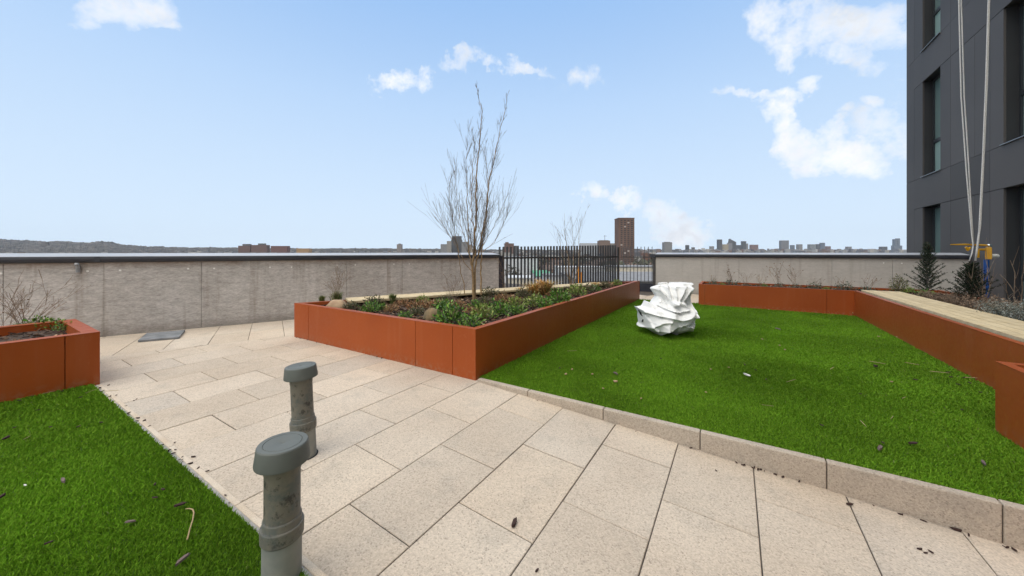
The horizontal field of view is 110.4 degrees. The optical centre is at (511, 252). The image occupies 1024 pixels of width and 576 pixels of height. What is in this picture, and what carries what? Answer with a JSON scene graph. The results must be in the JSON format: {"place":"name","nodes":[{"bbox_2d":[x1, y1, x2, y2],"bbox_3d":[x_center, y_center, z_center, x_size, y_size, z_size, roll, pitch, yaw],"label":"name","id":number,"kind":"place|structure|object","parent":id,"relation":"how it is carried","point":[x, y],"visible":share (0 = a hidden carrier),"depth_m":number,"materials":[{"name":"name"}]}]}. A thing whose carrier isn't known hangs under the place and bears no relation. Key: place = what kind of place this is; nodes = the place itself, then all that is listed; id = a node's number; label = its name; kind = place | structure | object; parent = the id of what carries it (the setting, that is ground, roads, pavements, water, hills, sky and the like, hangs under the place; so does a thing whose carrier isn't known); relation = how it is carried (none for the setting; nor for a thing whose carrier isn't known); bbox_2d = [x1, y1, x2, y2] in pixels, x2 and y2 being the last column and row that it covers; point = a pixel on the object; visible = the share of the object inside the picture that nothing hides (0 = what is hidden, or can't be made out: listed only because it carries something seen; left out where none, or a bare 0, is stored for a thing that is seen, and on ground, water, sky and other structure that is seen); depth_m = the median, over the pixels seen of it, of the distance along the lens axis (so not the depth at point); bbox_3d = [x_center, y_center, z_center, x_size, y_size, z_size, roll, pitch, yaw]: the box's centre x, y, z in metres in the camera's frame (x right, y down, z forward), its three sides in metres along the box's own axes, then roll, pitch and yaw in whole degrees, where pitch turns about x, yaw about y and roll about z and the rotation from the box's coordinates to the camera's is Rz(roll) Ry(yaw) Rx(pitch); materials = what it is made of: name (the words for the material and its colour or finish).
{"place":"outdoors","nodes":[
{"label":"outdoors","id":0,"kind":"place"},
{"bbox_2d":[0,383,308,575],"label":"lawn","id":1,"kind":"structure","parent":0,"point":[7,557],"depth_m":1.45,"materials":[{"name":"plant"}]},
{"bbox_2d":[175,553,190,566],"bbox_3d":[-1.185,1.104,1.281,0.014,0.011,0.050,2,9,12],"label":"wood chip","id":2,"kind":"object","parent":1,"relation":"on","point":[182,558],"visible":1,"depth_m":1.28,"materials":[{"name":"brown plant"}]},
{"bbox_2d":[253,431,310,575],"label":"vent pipe","id":3,"kind":"object","parent":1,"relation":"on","point":[280,459],"visible":1,"depth_m":1.19,"materials":[{"name":"grey plastic"}]},
{"bbox_2d":[0,239,817,254],"bbox_3d":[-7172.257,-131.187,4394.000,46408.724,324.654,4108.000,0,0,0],"label":"hills","id":4,"kind":"structure","parent":0,"point":[16,246],"depth_m":3944.13,"materials":[{"name":"grey"}]},
{"bbox_2d":[0,0,906,249],"label":"sky","id":5,"kind":"structure","parent":0,"point":[313,124],"materials":[{"name":"blue"}]},
{"bbox_2d":[508,275,530,284],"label":"shed","id":6,"kind":"structure","parent":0,"point":[519,279],"depth_m":120.00,"materials":[{"name":"metal"}]},
{"bbox_2d":[504,256,536,282],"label":"warehouse","id":7,"kind":"structure","parent":0,"point":[519,266],"depth_m":250.00,"materials":[{"name":"metal"}]},
{"bbox_2d":[94,283,1023,575],"bbox_3d":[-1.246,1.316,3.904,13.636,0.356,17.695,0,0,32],"label":"paving","id":8,"kind":"structure","parent":0,"point":[706,514],"depth_m":1.84,"materials":[{"name":"stone"}]},
{"bbox_2d":[0,319,99,401],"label":"planter","id":9,"kind":"object","parent":8,"relation":"on","point":[38,361],"visible":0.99,"depth_m":2.88,"materials":[{"name":"metal"}]},
{"bbox_2d":[0,283,39,325],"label":"dead stem plant","id":10,"kind":"object","parent":9,"relation":"in","point":[17,307],"visible":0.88,"depth_m":3.47,"materials":[{"name":"plant"}]},
{"bbox_2d":[13,315,58,324],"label":"shrub","id":11,"kind":"object","parent":9,"relation":"in","point":[33,319],"visible":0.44,"depth_m":3.53,"materials":[{"name":"green plant"}]},
{"bbox_2d":[0,269,90,323],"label":"dead stem plant","id":12,"kind":"object","parent":9,"relation":"in","point":[11,310],"visible":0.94,"depth_m":3.50,"materials":[{"name":"plant"}]},
{"bbox_2d":[34,318,65,329],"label":"shrub","id":13,"kind":"object","parent":9,"relation":"on","point":[53,320],"visible":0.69,"depth_m":3.47,"materials":[{"name":"green plant"}]},
{"bbox_2d":[51,320,71,330],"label":"shrub","id":14,"kind":"object","parent":9,"relation":"on","point":[62,327],"visible":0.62,"depth_m":3.39,"materials":[{"name":"green plant"}]},
{"bbox_2d":[138,330,184,341],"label":"slate slab","id":15,"kind":"structure","parent":8,"relation":"on","point":[165,335],"depth_m":4.69,"materials":[{"name":"stone"}]},
{"bbox_2d":[95,385,327,575],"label":"lawn edging","id":16,"kind":"object","parent":8,"relation":"on","point":[249,515],"visible":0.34,"depth_m":1.76,"materials":[{"name":"concrete"}]},
{"bbox_2d":[294,281,639,380],"bbox_3d":[0.806,1.063,5.503,7.094,0.754,2.778,0,0,-32],"label":"planter","id":17,"kind":"object","parent":8,"relation":"on","point":[475,353],"visible":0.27,"depth_m":3.93,"materials":[{"name":"metal"}]},
{"bbox_2d":[321,264,350,299],"bbox_3d":[-2.407,0.428,4.987,0.490,0.642,0.426,0,0,33],"label":"dead stem plant","id":18,"kind":"object","parent":17,"relation":"on","point":[337,282],"visible":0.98,"depth_m":4.96,"materials":[{"name":"plant"}]},
{"bbox_2d":[329,291,342,300],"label":"grass tuft","id":19,"kind":"object","parent":17,"relation":"on","point":[335,295],"visible":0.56,"depth_m":5.01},
{"bbox_2d":[326,300,347,307],"bbox_3d":[-2.276,0.724,4.616,0.266,0.214,0.210,0,0,17],"label":"boulder","id":20,"kind":"object","parent":17,"relation":"on","point":[336,303],"visible":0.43,"depth_m":4.55,"materials":[{"name":"beige stone"}]},
{"bbox_2d":[342,300,358,309],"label":"shrub","id":21,"kind":"object","parent":17,"relation":"on","point":[351,305],"visible":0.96,"depth_m":4.54,"materials":[{"name":"green plant"}]},
{"bbox_2d":[358,300,379,311],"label":"shrub","id":22,"kind":"object","parent":17,"relation":"on","point":[364,307],"visible":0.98,"depth_m":4.29,"materials":[{"name":"green plant"}]},
{"bbox_2d":[362,294,385,304],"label":"shrub","id":23,"kind":"object","parent":17,"relation":"on","point":[371,299],"visible":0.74,"depth_m":4.84,"materials":[{"name":"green plant"}]},
{"bbox_2d":[381,304,400,312],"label":"shrub","id":24,"kind":"object","parent":17,"relation":"on","point":[391,308],"visible":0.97,"depth_m":4.36,"materials":[{"name":"brown plant"}]},
{"bbox_2d":[393,297,411,305],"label":"shrub","id":25,"kind":"object","parent":17,"relation":"on","point":[405,301],"visible":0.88,"depth_m":4.84,"materials":[{"name":"brown plant"}]},
{"bbox_2d":[407,305,425,314],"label":"shrub","id":26,"kind":"object","parent":17,"relation":"on","point":[416,311],"visible":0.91,"depth_m":4.11,"materials":[{"name":"green plant"}]},
{"bbox_2d":[405,297,434,308],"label":"shrub","id":27,"kind":"object","parent":17,"relation":"on","point":[420,303],"visible":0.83,"depth_m":4.57,"materials":[{"name":"brown plant"}]},
{"bbox_2d":[422,308,443,320],"bbox_3d":[-0.851,0.718,3.849,0.238,0.225,0.196,0,0,0],"label":"boulder","id":28,"kind":"object","parent":17,"relation":"on","point":[428,313],"visible":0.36,"depth_m":3.78,"materials":[{"name":"stone"}]},
{"bbox_2d":[430,298,452,309],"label":"shrub","id":29,"kind":"object","parent":17,"relation":"on","point":[441,304],"visible":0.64,"depth_m":4.44,"materials":[{"name":"green plant"}]},
{"bbox_2d":[431,299,469,323],"bbox_3d":[-0.633,0.625,3.651,0.392,0.260,0.421,0,0,18],"label":"shrub","id":30,"kind":"object","parent":17,"relation":"on","point":[451,315],"visible":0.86,"depth_m":3.62,"materials":[{"name":"green plant"}]},
{"bbox_2d":[443,273,470,299],"bbox_3d":[-0.798,0.495,4.774,0.417,0.515,0.491,0,0,9],"label":"dead stem plant","id":31,"kind":"object","parent":17,"relation":"on","point":[452,288],"visible":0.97,"depth_m":4.82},
{"bbox_2d":[410,83,518,301],"bbox_3d":[-0.594,-0.845,5.050,1.516,3.132,0.932,0,0,0],"label":"bare tree","id":32,"kind":"object","parent":17,"relation":"on","point":[483,234],"visible":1,"depth_m":5.00,"materials":[{"name":"brown plant"}]},
{"bbox_2d":[458,312,485,326],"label":"shrub","id":33,"kind":"object","parent":17,"relation":"on","point":[472,318],"visible":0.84,"depth_m":3.42,"materials":[{"name":"green plant"}]},
{"bbox_2d":[345,282,605,303],"bbox_3d":[-0.189,0.700,6.242,4.948,0.090,0.420,0,0,-32],"label":"bench","id":34,"kind":"object","parent":17,"relation":"on","point":[468,293],"visible":0.46,"depth_m":5.63,"materials":[{"name":"wood"}]},
{"bbox_2d":[469,300,497,319],"bbox_3d":[-0.312,0.633,3.912,0.315,0.238,0.334,0,0,0],"label":"shrub","id":35,"kind":"object","parent":17,"relation":"on","point":[480,310],"visible":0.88,"depth_m":3.87,"materials":[{"name":"green plant"}]},
{"bbox_2d":[476,295,491,304],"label":"shrub","id":36,"kind":"object","parent":17,"relation":"on","point":[486,299],"visible":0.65,"depth_m":4.92,"materials":[{"name":"green plant"}]},
{"bbox_2d":[478,286,500,295],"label":"shrub","id":37,"kind":"object","parent":17,"relation":"on","point":[491,292],"visible":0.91,"depth_m":5.84,"materials":[{"name":"green plant"}]},
{"bbox_2d":[485,297,511,315],"bbox_3d":[-0.149,0.639,4.128,0.306,0.224,0.330,0,0,-45],"label":"shrub","id":38,"kind":"object","parent":17,"relation":"on","point":[504,307],"visible":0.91,"depth_m":4.12,"materials":[{"name":"green plant"}]},
{"bbox_2d":[494,289,513,301],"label":"shrub","id":39,"kind":"object","parent":17,"relation":"on","point":[507,296],"visible":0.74,"depth_m":5.12,"materials":[{"name":"brown plant"}]},
{"bbox_2d":[504,293,527,309],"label":"shrub","id":40,"kind":"object","parent":17,"relation":"on","point":[518,303],"visible":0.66,"depth_m":4.46,"materials":[{"name":"green plant"}]},
{"bbox_2d":[508,304,526,314],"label":"shrub","id":41,"kind":"object","parent":17,"relation":"on","point":[517,310],"visible":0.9,"depth_m":4.11,"materials":[{"name":"green plant"}]},
{"bbox_2d":[514,287,532,296],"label":"shrub","id":42,"kind":"object","parent":17,"relation":"on","point":[522,292],"visible":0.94,"depth_m":5.76,"materials":[{"name":"green plant"}]},
{"bbox_2d":[518,281,546,295],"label":"grass tuft","id":43,"kind":"object","parent":17,"relation":"on","point":[535,287],"visible":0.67,"depth_m":5.91,"materials":[{"name":"plant"}]},
{"bbox_2d":[523,291,546,306],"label":"shrub","id":44,"kind":"object","parent":17,"relation":"on","point":[531,302],"visible":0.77,"depth_m":4.75,"materials":[{"name":"green plant"}]},
{"bbox_2d":[536,296,554,307],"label":"shrub","id":45,"kind":"object","parent":17,"relation":"on","point":[545,304],"visible":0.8,"depth_m":4.60,"materials":[{"name":"green plant"}]},
{"bbox_2d":[530,277,561,293],"bbox_3d":[0.562,0.589,6.204,0.826,0.298,0.839,0,0,36],"label":"grass tuft","id":46,"kind":"object","parent":17,"relation":"on","point":[546,289],"visible":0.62,"depth_m":6.13,"materials":[{"name":"plant"}]},
{"bbox_2d":[545,287,570,302],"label":"shrub","id":47,"kind":"object","parent":17,"relation":"on","point":[557,295],"visible":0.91,"depth_m":5.00,"materials":[{"name":"green plant"}]},
{"bbox_2d":[552,206,588,288],"bbox_3d":[1.121,-0.125,6.716,0.830,1.688,0.580,0,0,0],"label":"bare tree","id":48,"kind":"object","parent":17,"relation":"on","point":[568,246],"visible":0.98,"depth_m":6.71,"materials":[{"name":"brown plant"}]},
{"bbox_2d":[565,282,587,294],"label":"shrub","id":49,"kind":"object","parent":17,"relation":"on","point":[577,291],"visible":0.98,"depth_m":5.94,"materials":[{"name":"green plant"}]},
{"bbox_2d":[499,245,655,291],"bbox_3d":[1.751,0.515,9.681,4.891,1.449,0.947,0,0,-23],"label":"railing","id":50,"kind":"object","parent":8,"relation":"on","point":[645,286],"visible":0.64,"depth_m":9.74,"materials":[{"name":"metal"}]},
{"bbox_2d":[478,378,1023,550],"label":"kerb","id":51,"kind":"structure","parent":8,"relation":"on","point":[977,515],"depth_m":1.85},
{"bbox_2d":[699,281,1023,448],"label":"planter","id":52,"kind":"object","parent":8,"relation":"on","point":[995,361],"visible":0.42,"depth_m":3.99,"materials":[{"name":"metal"}]},
{"bbox_2d":[762,261,785,286],"bbox_3d":[5.462,0.473,7.304,0.329,0.579,0.647,0,0,14],"label":"dead stem plant","id":53,"kind":"object","parent":52,"relation":"on","point":[780,283],"visible":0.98,"depth_m":7.28,"materials":[{"name":"brown plant"}]},
{"bbox_2d":[783,265,802,287],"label":"dead stem plant","id":54,"kind":"object","parent":52,"relation":"on","point":[795,286],"visible":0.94,"depth_m":7.10,"materials":[{"name":"brown plant"}]},
{"bbox_2d":[806,279,825,288],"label":"dead stem plant","id":55,"kind":"object","parent":52,"relation":"on","point":[819,286],"visible":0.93,"depth_m":6.93,"materials":[{"name":"brown plant"}]},
{"bbox_2d":[829,276,858,289],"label":"dead stem plant","id":56,"kind":"object","parent":52,"relation":"on","point":[844,288],"visible":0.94,"depth_m":6.75,"materials":[{"name":"brown plant"}]},
{"bbox_2d":[856,278,881,289],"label":"dead stem plant","id":57,"kind":"object","parent":52,"relation":"in","point":[867,288],"visible":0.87,"depth_m":6.57,"materials":[{"name":"brown plant"}]},
{"bbox_2d":[887,273,910,290],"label":"shrub","id":58,"kind":"object","parent":52,"relation":"in","point":[897,285],"visible":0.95,"depth_m":6.55,"materials":[{"name":"green plant"}]},
{"bbox_2d":[904,242,947,290],"bbox_3d":[7.137,0.281,6.178,0.517,0.960,0.541,0,0,-30],"label":"conifer","id":59,"kind":"object","parent":52,"relation":"on","point":[925,265],"visible":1,"depth_m":6.11,"materials":[{"name":"plant"}]},
{"bbox_2d":[926,292,953,301],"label":"dead stem plant","id":60,"kind":"object","parent":52,"relation":"on","point":[938,298],"visible":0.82,"depth_m":5.29,"materials":[{"name":"plant"}]},
{"bbox_2d":[861,290,1023,342],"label":"bench","id":61,"kind":"object","parent":52,"relation":"on","point":[1007,327],"visible":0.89,"depth_m":3.79,"materials":[{"name":"wood"}]},
{"bbox_2d":[945,294,975,304],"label":"dead stem plant","id":62,"kind":"object","parent":52,"relation":"on","point":[957,301],"visible":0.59,"depth_m":4.89,"materials":[{"name":"plant"}]},
{"bbox_2d":[961,300,981,309],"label":"dead stem plant","id":63,"kind":"object","parent":52,"relation":"on","point":[971,306],"visible":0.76,"depth_m":4.52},
{"bbox_2d":[938,261,1005,298],"bbox_3d":[6.658,0.440,5.154,0.573,0.637,0.631,0,0,15],"label":"conifer","id":64,"kind":"object","parent":52,"relation":"on","point":[968,285],"visible":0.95,"depth_m":5.14,"materials":[{"name":"plant"}]},
{"bbox_2d":[962,238,997,298],"bbox_3d":[6.721,0.274,5.124,0.499,0.956,0.330,0,0,-35],"label":"bare shrub","id":65,"kind":"object","parent":52,"relation":"on","point":[982,288],"visible":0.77,"depth_m":5.06,"materials":[{"name":"plant"}]},
{"bbox_2d":[962,292,998,302],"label":"dead stem plant","id":66,"kind":"object","parent":52,"relation":"on","point":[974,296],"visible":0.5,"depth_m":5.08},
{"bbox_2d":[973,299,1023,318],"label":"lavender","id":67,"kind":"object","parent":52,"relation":"on","point":[996,304],"visible":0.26,"depth_m":4.05,"materials":[{"name":"plant"}]},
{"bbox_2d":[974,302,1023,319],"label":"lavender","id":68,"kind":"object","parent":52,"relation":"on","point":[1003,313],"visible":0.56,"depth_m":3.82,"materials":[{"name":"plant"}]},
{"bbox_2d":[981,297,1023,318],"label":"lavender","id":69,"kind":"object","parent":52,"relation":"on","point":[998,306],"visible":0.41,"depth_m":3.89,"materials":[{"name":"plant"}]},
{"bbox_2d":[1001,248,1023,304],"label":"bare shrub","id":70,"kind":"object","parent":52,"relation":"on","point":[1014,291],"visible":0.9,"depth_m":4.46,"materials":[{"name":"plant"}]},
{"bbox_2d":[1002,303,1023,320],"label":"lavender","id":71,"kind":"object","parent":52,"relation":"on","point":[1018,315],"visible":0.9,"depth_m":3.63,"materials":[{"name":"plant"}]},
{"bbox_2d":[983,260,988,297],"bbox_3d":[7.622,0.780,5.715,0.178,1.320,0.178,0,0,0],"label":"anchor post","id":72,"kind":"object","parent":8,"relation":"on","point":[985,267],"visible":0.24,"depth_m":5.70,"materials":[{"name":"metal"}]},
{"bbox_2d":[950,244,999,258],"bbox_3d":[7.423,-0.011,5.715,0.748,0.252,0.097,0,0,0],"label":"rope clamp","id":73,"kind":"object","parent":72,"relation":"attached to","point":[988,250],"visible":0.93,"depth_m":5.70,"materials":[{"name":"metal"}]},
{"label":"floor gap","id":74,"kind":"structure","parent":8,"relation":"on","visible":0},
{"bbox_2d":[283,361,317,457],"bbox_3d":[-1.186,0.908,2.000,0.169,0.549,0.169,0,0,0],"label":"vent pipe","id":75,"kind":"object","parent":74,"relation":"on","point":[299,376],"visible":0.91,"depth_m":1.96,"materials":[{"name":"grey plastic"}]},
{"bbox_2d":[555,266,604,272],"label":"shed","id":76,"kind":"structure","parent":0,"point":[575,269],"depth_m":170.00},
{"bbox_2d":[561,272,652,283],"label":"flat roof block","id":77,"kind":"structure","parent":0,"point":[640,276],"depth_m":111.28,"materials":[{"name":"concrete"}]},
{"bbox_2d":[604,265,652,271],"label":"warehouse","id":78,"kind":"structure","parent":0,"point":[634,268],"depth_m":160.00,"materials":[{"name":"metal"}]},
{"bbox_2d":[480,299,1023,504],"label":"lawn","id":79,"kind":"structure","parent":0,"point":[785,390],"depth_m":2.95,"materials":[{"name":"plant"}]},
{"bbox_2d":[635,282,699,334],"bbox_3d":[2.115,0.772,4.901,0.790,0.710,0.803,0,0,0],"label":"rock sculpture","id":80,"kind":"object","parent":79,"relation":"on","point":[668,308],"visible":1,"depth_m":4.73,"materials":[{"name":"white stone"}]},
{"label":"ground","id":81,"kind":"structure","parent":0,"visible":0},
{"bbox_2d":[238,244,251,252],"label":"tower block","id":82,"kind":"structure","parent":81,"relation":"on","point":[244,248],"depth_m":2300.00,"materials":[{"name":"brick"}]},
{"bbox_2d":[251,243,269,252],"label":"tower block","id":83,"kind":"structure","parent":81,"relation":"on","point":[261,248],"depth_m":2300.00,"materials":[{"name":"brick"}]},
{"bbox_2d":[271,246,289,252],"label":"tower block","id":84,"kind":"structure","parent":81,"relation":"on","point":[280,249],"depth_m":2200.00,"materials":[{"name":"brick"}]},
{"bbox_2d":[296,248,311,252],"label":"tower block","id":85,"kind":"structure","parent":81,"relation":"on","point":[303,250],"depth_m":2000.00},
{"bbox_2d":[6,247,906,261],"bbox_3d":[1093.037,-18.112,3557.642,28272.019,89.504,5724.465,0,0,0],"label":"distant rooftops","id":86,"kind":"object","parent":81,"relation":"on","point":[655,251],"visible":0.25,"depth_m":3419.43,"materials":[{"name":"grey"}]},
{"bbox_2d":[451,236,461,252],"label":"tower block","id":87,"kind":"structure","parent":81,"relation":"on","point":[459,247],"depth_m":1750.00,"materials":[{"name":"concrete"}]},
{"bbox_2d":[504,242,513,253],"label":"tower block","id":88,"kind":"structure","parent":81,"relation":"on","point":[508,244],"depth_m":1500.00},
{"bbox_2d":[542,273,561,283],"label":"shed","id":89,"kind":"structure","parent":81,"relation":"on","point":[552,277],"depth_m":130.00,"materials":[{"name":"metal"}]},
{"bbox_2d":[519,253,652,264],"bbox_3d":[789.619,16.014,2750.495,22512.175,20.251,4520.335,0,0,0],"label":"distant trees","id":90,"kind":"object","parent":81,"relation":"on","point":[641,261],"visible":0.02,"depth_m":603.89,"materials":[{"name":"plant"}]},
{"bbox_2d":[579,243,596,255],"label":"tower block","id":91,"kind":"structure","parent":81,"relation":"on","point":[586,244],"depth_m":1500.00,"materials":[{"name":"concrete"}]},
{"bbox_2d":[597,240,609,254],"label":"tower block","id":92,"kind":"structure","parent":81,"relation":"on","point":[603,242],"depth_m":1300.00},
{"bbox_2d":[614,218,634,264],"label":"tower block","id":93,"kind":"structure","parent":81,"relation":"on","point":[624,232],"depth_m":655.00,"materials":[{"name":"brick"}]},
{"bbox_2d":[662,242,671,252],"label":"tower block","id":94,"kind":"structure","parent":81,"relation":"on","point":[666,247],"depth_m":1900.00,"materials":[{"name":"concrete"}]},
{"bbox_2d":[779,240,788,249],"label":"tower block","id":95,"kind":"structure","parent":81,"relation":"on","point":[783,244],"depth_m":4659.00,"materials":[{"name":"concrete"}]},
{"bbox_2d":[891,238,901,249],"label":"split top tower","id":96,"kind":"structure","parent":81,"relation":"on","point":[895,243],"depth_m":4902.00,"materials":[{"name":"concrete"}]},
{"bbox_2d":[907,0,1023,303],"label":"apartment building","id":97,"kind":"structure","parent":81,"relation":"on","point":[938,218],"depth_m":7.14,"materials":[{"name":"grey metal"}]},
{"bbox_2d":[920,74,939,177],"bbox_3d":[10.055,-3.045,8.413,0.265,2.371,0.960,0,0,32],"label":"window","id":98,"kind":"structure","parent":97,"relation":"in","point":[936,82],"depth_m":8.64,"materials":[{"name":"grey glass"}]},
{"bbox_2d":[920,0,940,52],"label":"window","id":99,"kind":"structure","parent":97,"relation":"in","point":[936,3],"depth_m":8.64,"materials":[{"name":"grey glass"}]},
{"bbox_2d":[933,205,939,252],"bbox_3d":[10.142,0.075,8.358,0.060,2.370,0.900,0,0,32],"label":"window","id":100,"kind":"structure","parent":97,"relation":"in","point":[936,210],"depth_m":8.64,"materials":[{"name":"grey glass"}]},
{"bbox_2d":[958,0,973,260],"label":"rope","id":101,"kind":"object","parent":97,"relation":"hanging from","point":[963,129],"visible":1,"depth_m":5.59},
{"bbox_2d":[960,0,974,244],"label":"rope","id":102,"kind":"object","parent":97,"relation":"hanging from","point":[965,117],"visible":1,"depth_m":5.59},
{"bbox_2d":[974,0,989,260],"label":"rope","id":103,"kind":"object","parent":97,"relation":"hanging from","point":[977,245],"visible":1,"depth_m":5.59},
{"bbox_2d":[978,0,988,247],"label":"rope","id":104,"kind":"object","parent":97,"relation":"hanging from","point":[984,114],"visible":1,"depth_m":5.59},
{"bbox_2d":[999,1,1023,145],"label":"window","id":105,"kind":"structure","parent":97,"relation":"in","point":[1021,7],"depth_m":6.04,"materials":[{"name":"grey glass"}]},
{"bbox_2d":[1019,186,1023,303],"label":"window","id":106,"kind":"structure","parent":97,"relation":"in","point":[1021,189],"depth_m":6.04,"materials":[{"name":"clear glass"}]},
{"bbox_3d":[-3.240,13.850,1.568,24.831,24.580,19.140,0,0,0],"label":"podium","id":107,"kind":"object","parent":81,"relation":"on","visible":0},
{"bbox_2d":[0,253,499,336],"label":"parapet wall","id":108,"kind":"structure","parent":107,"relation":"on","point":[129,293],"depth_m":5.37,"materials":[{"name":"concrete"}]},
{"bbox_2d":[655,253,969,293],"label":"parapet wall","id":109,"kind":"structure","parent":107,"relation":"on","point":[695,269],"depth_m":8.38,"materials":[{"name":"concrete"}]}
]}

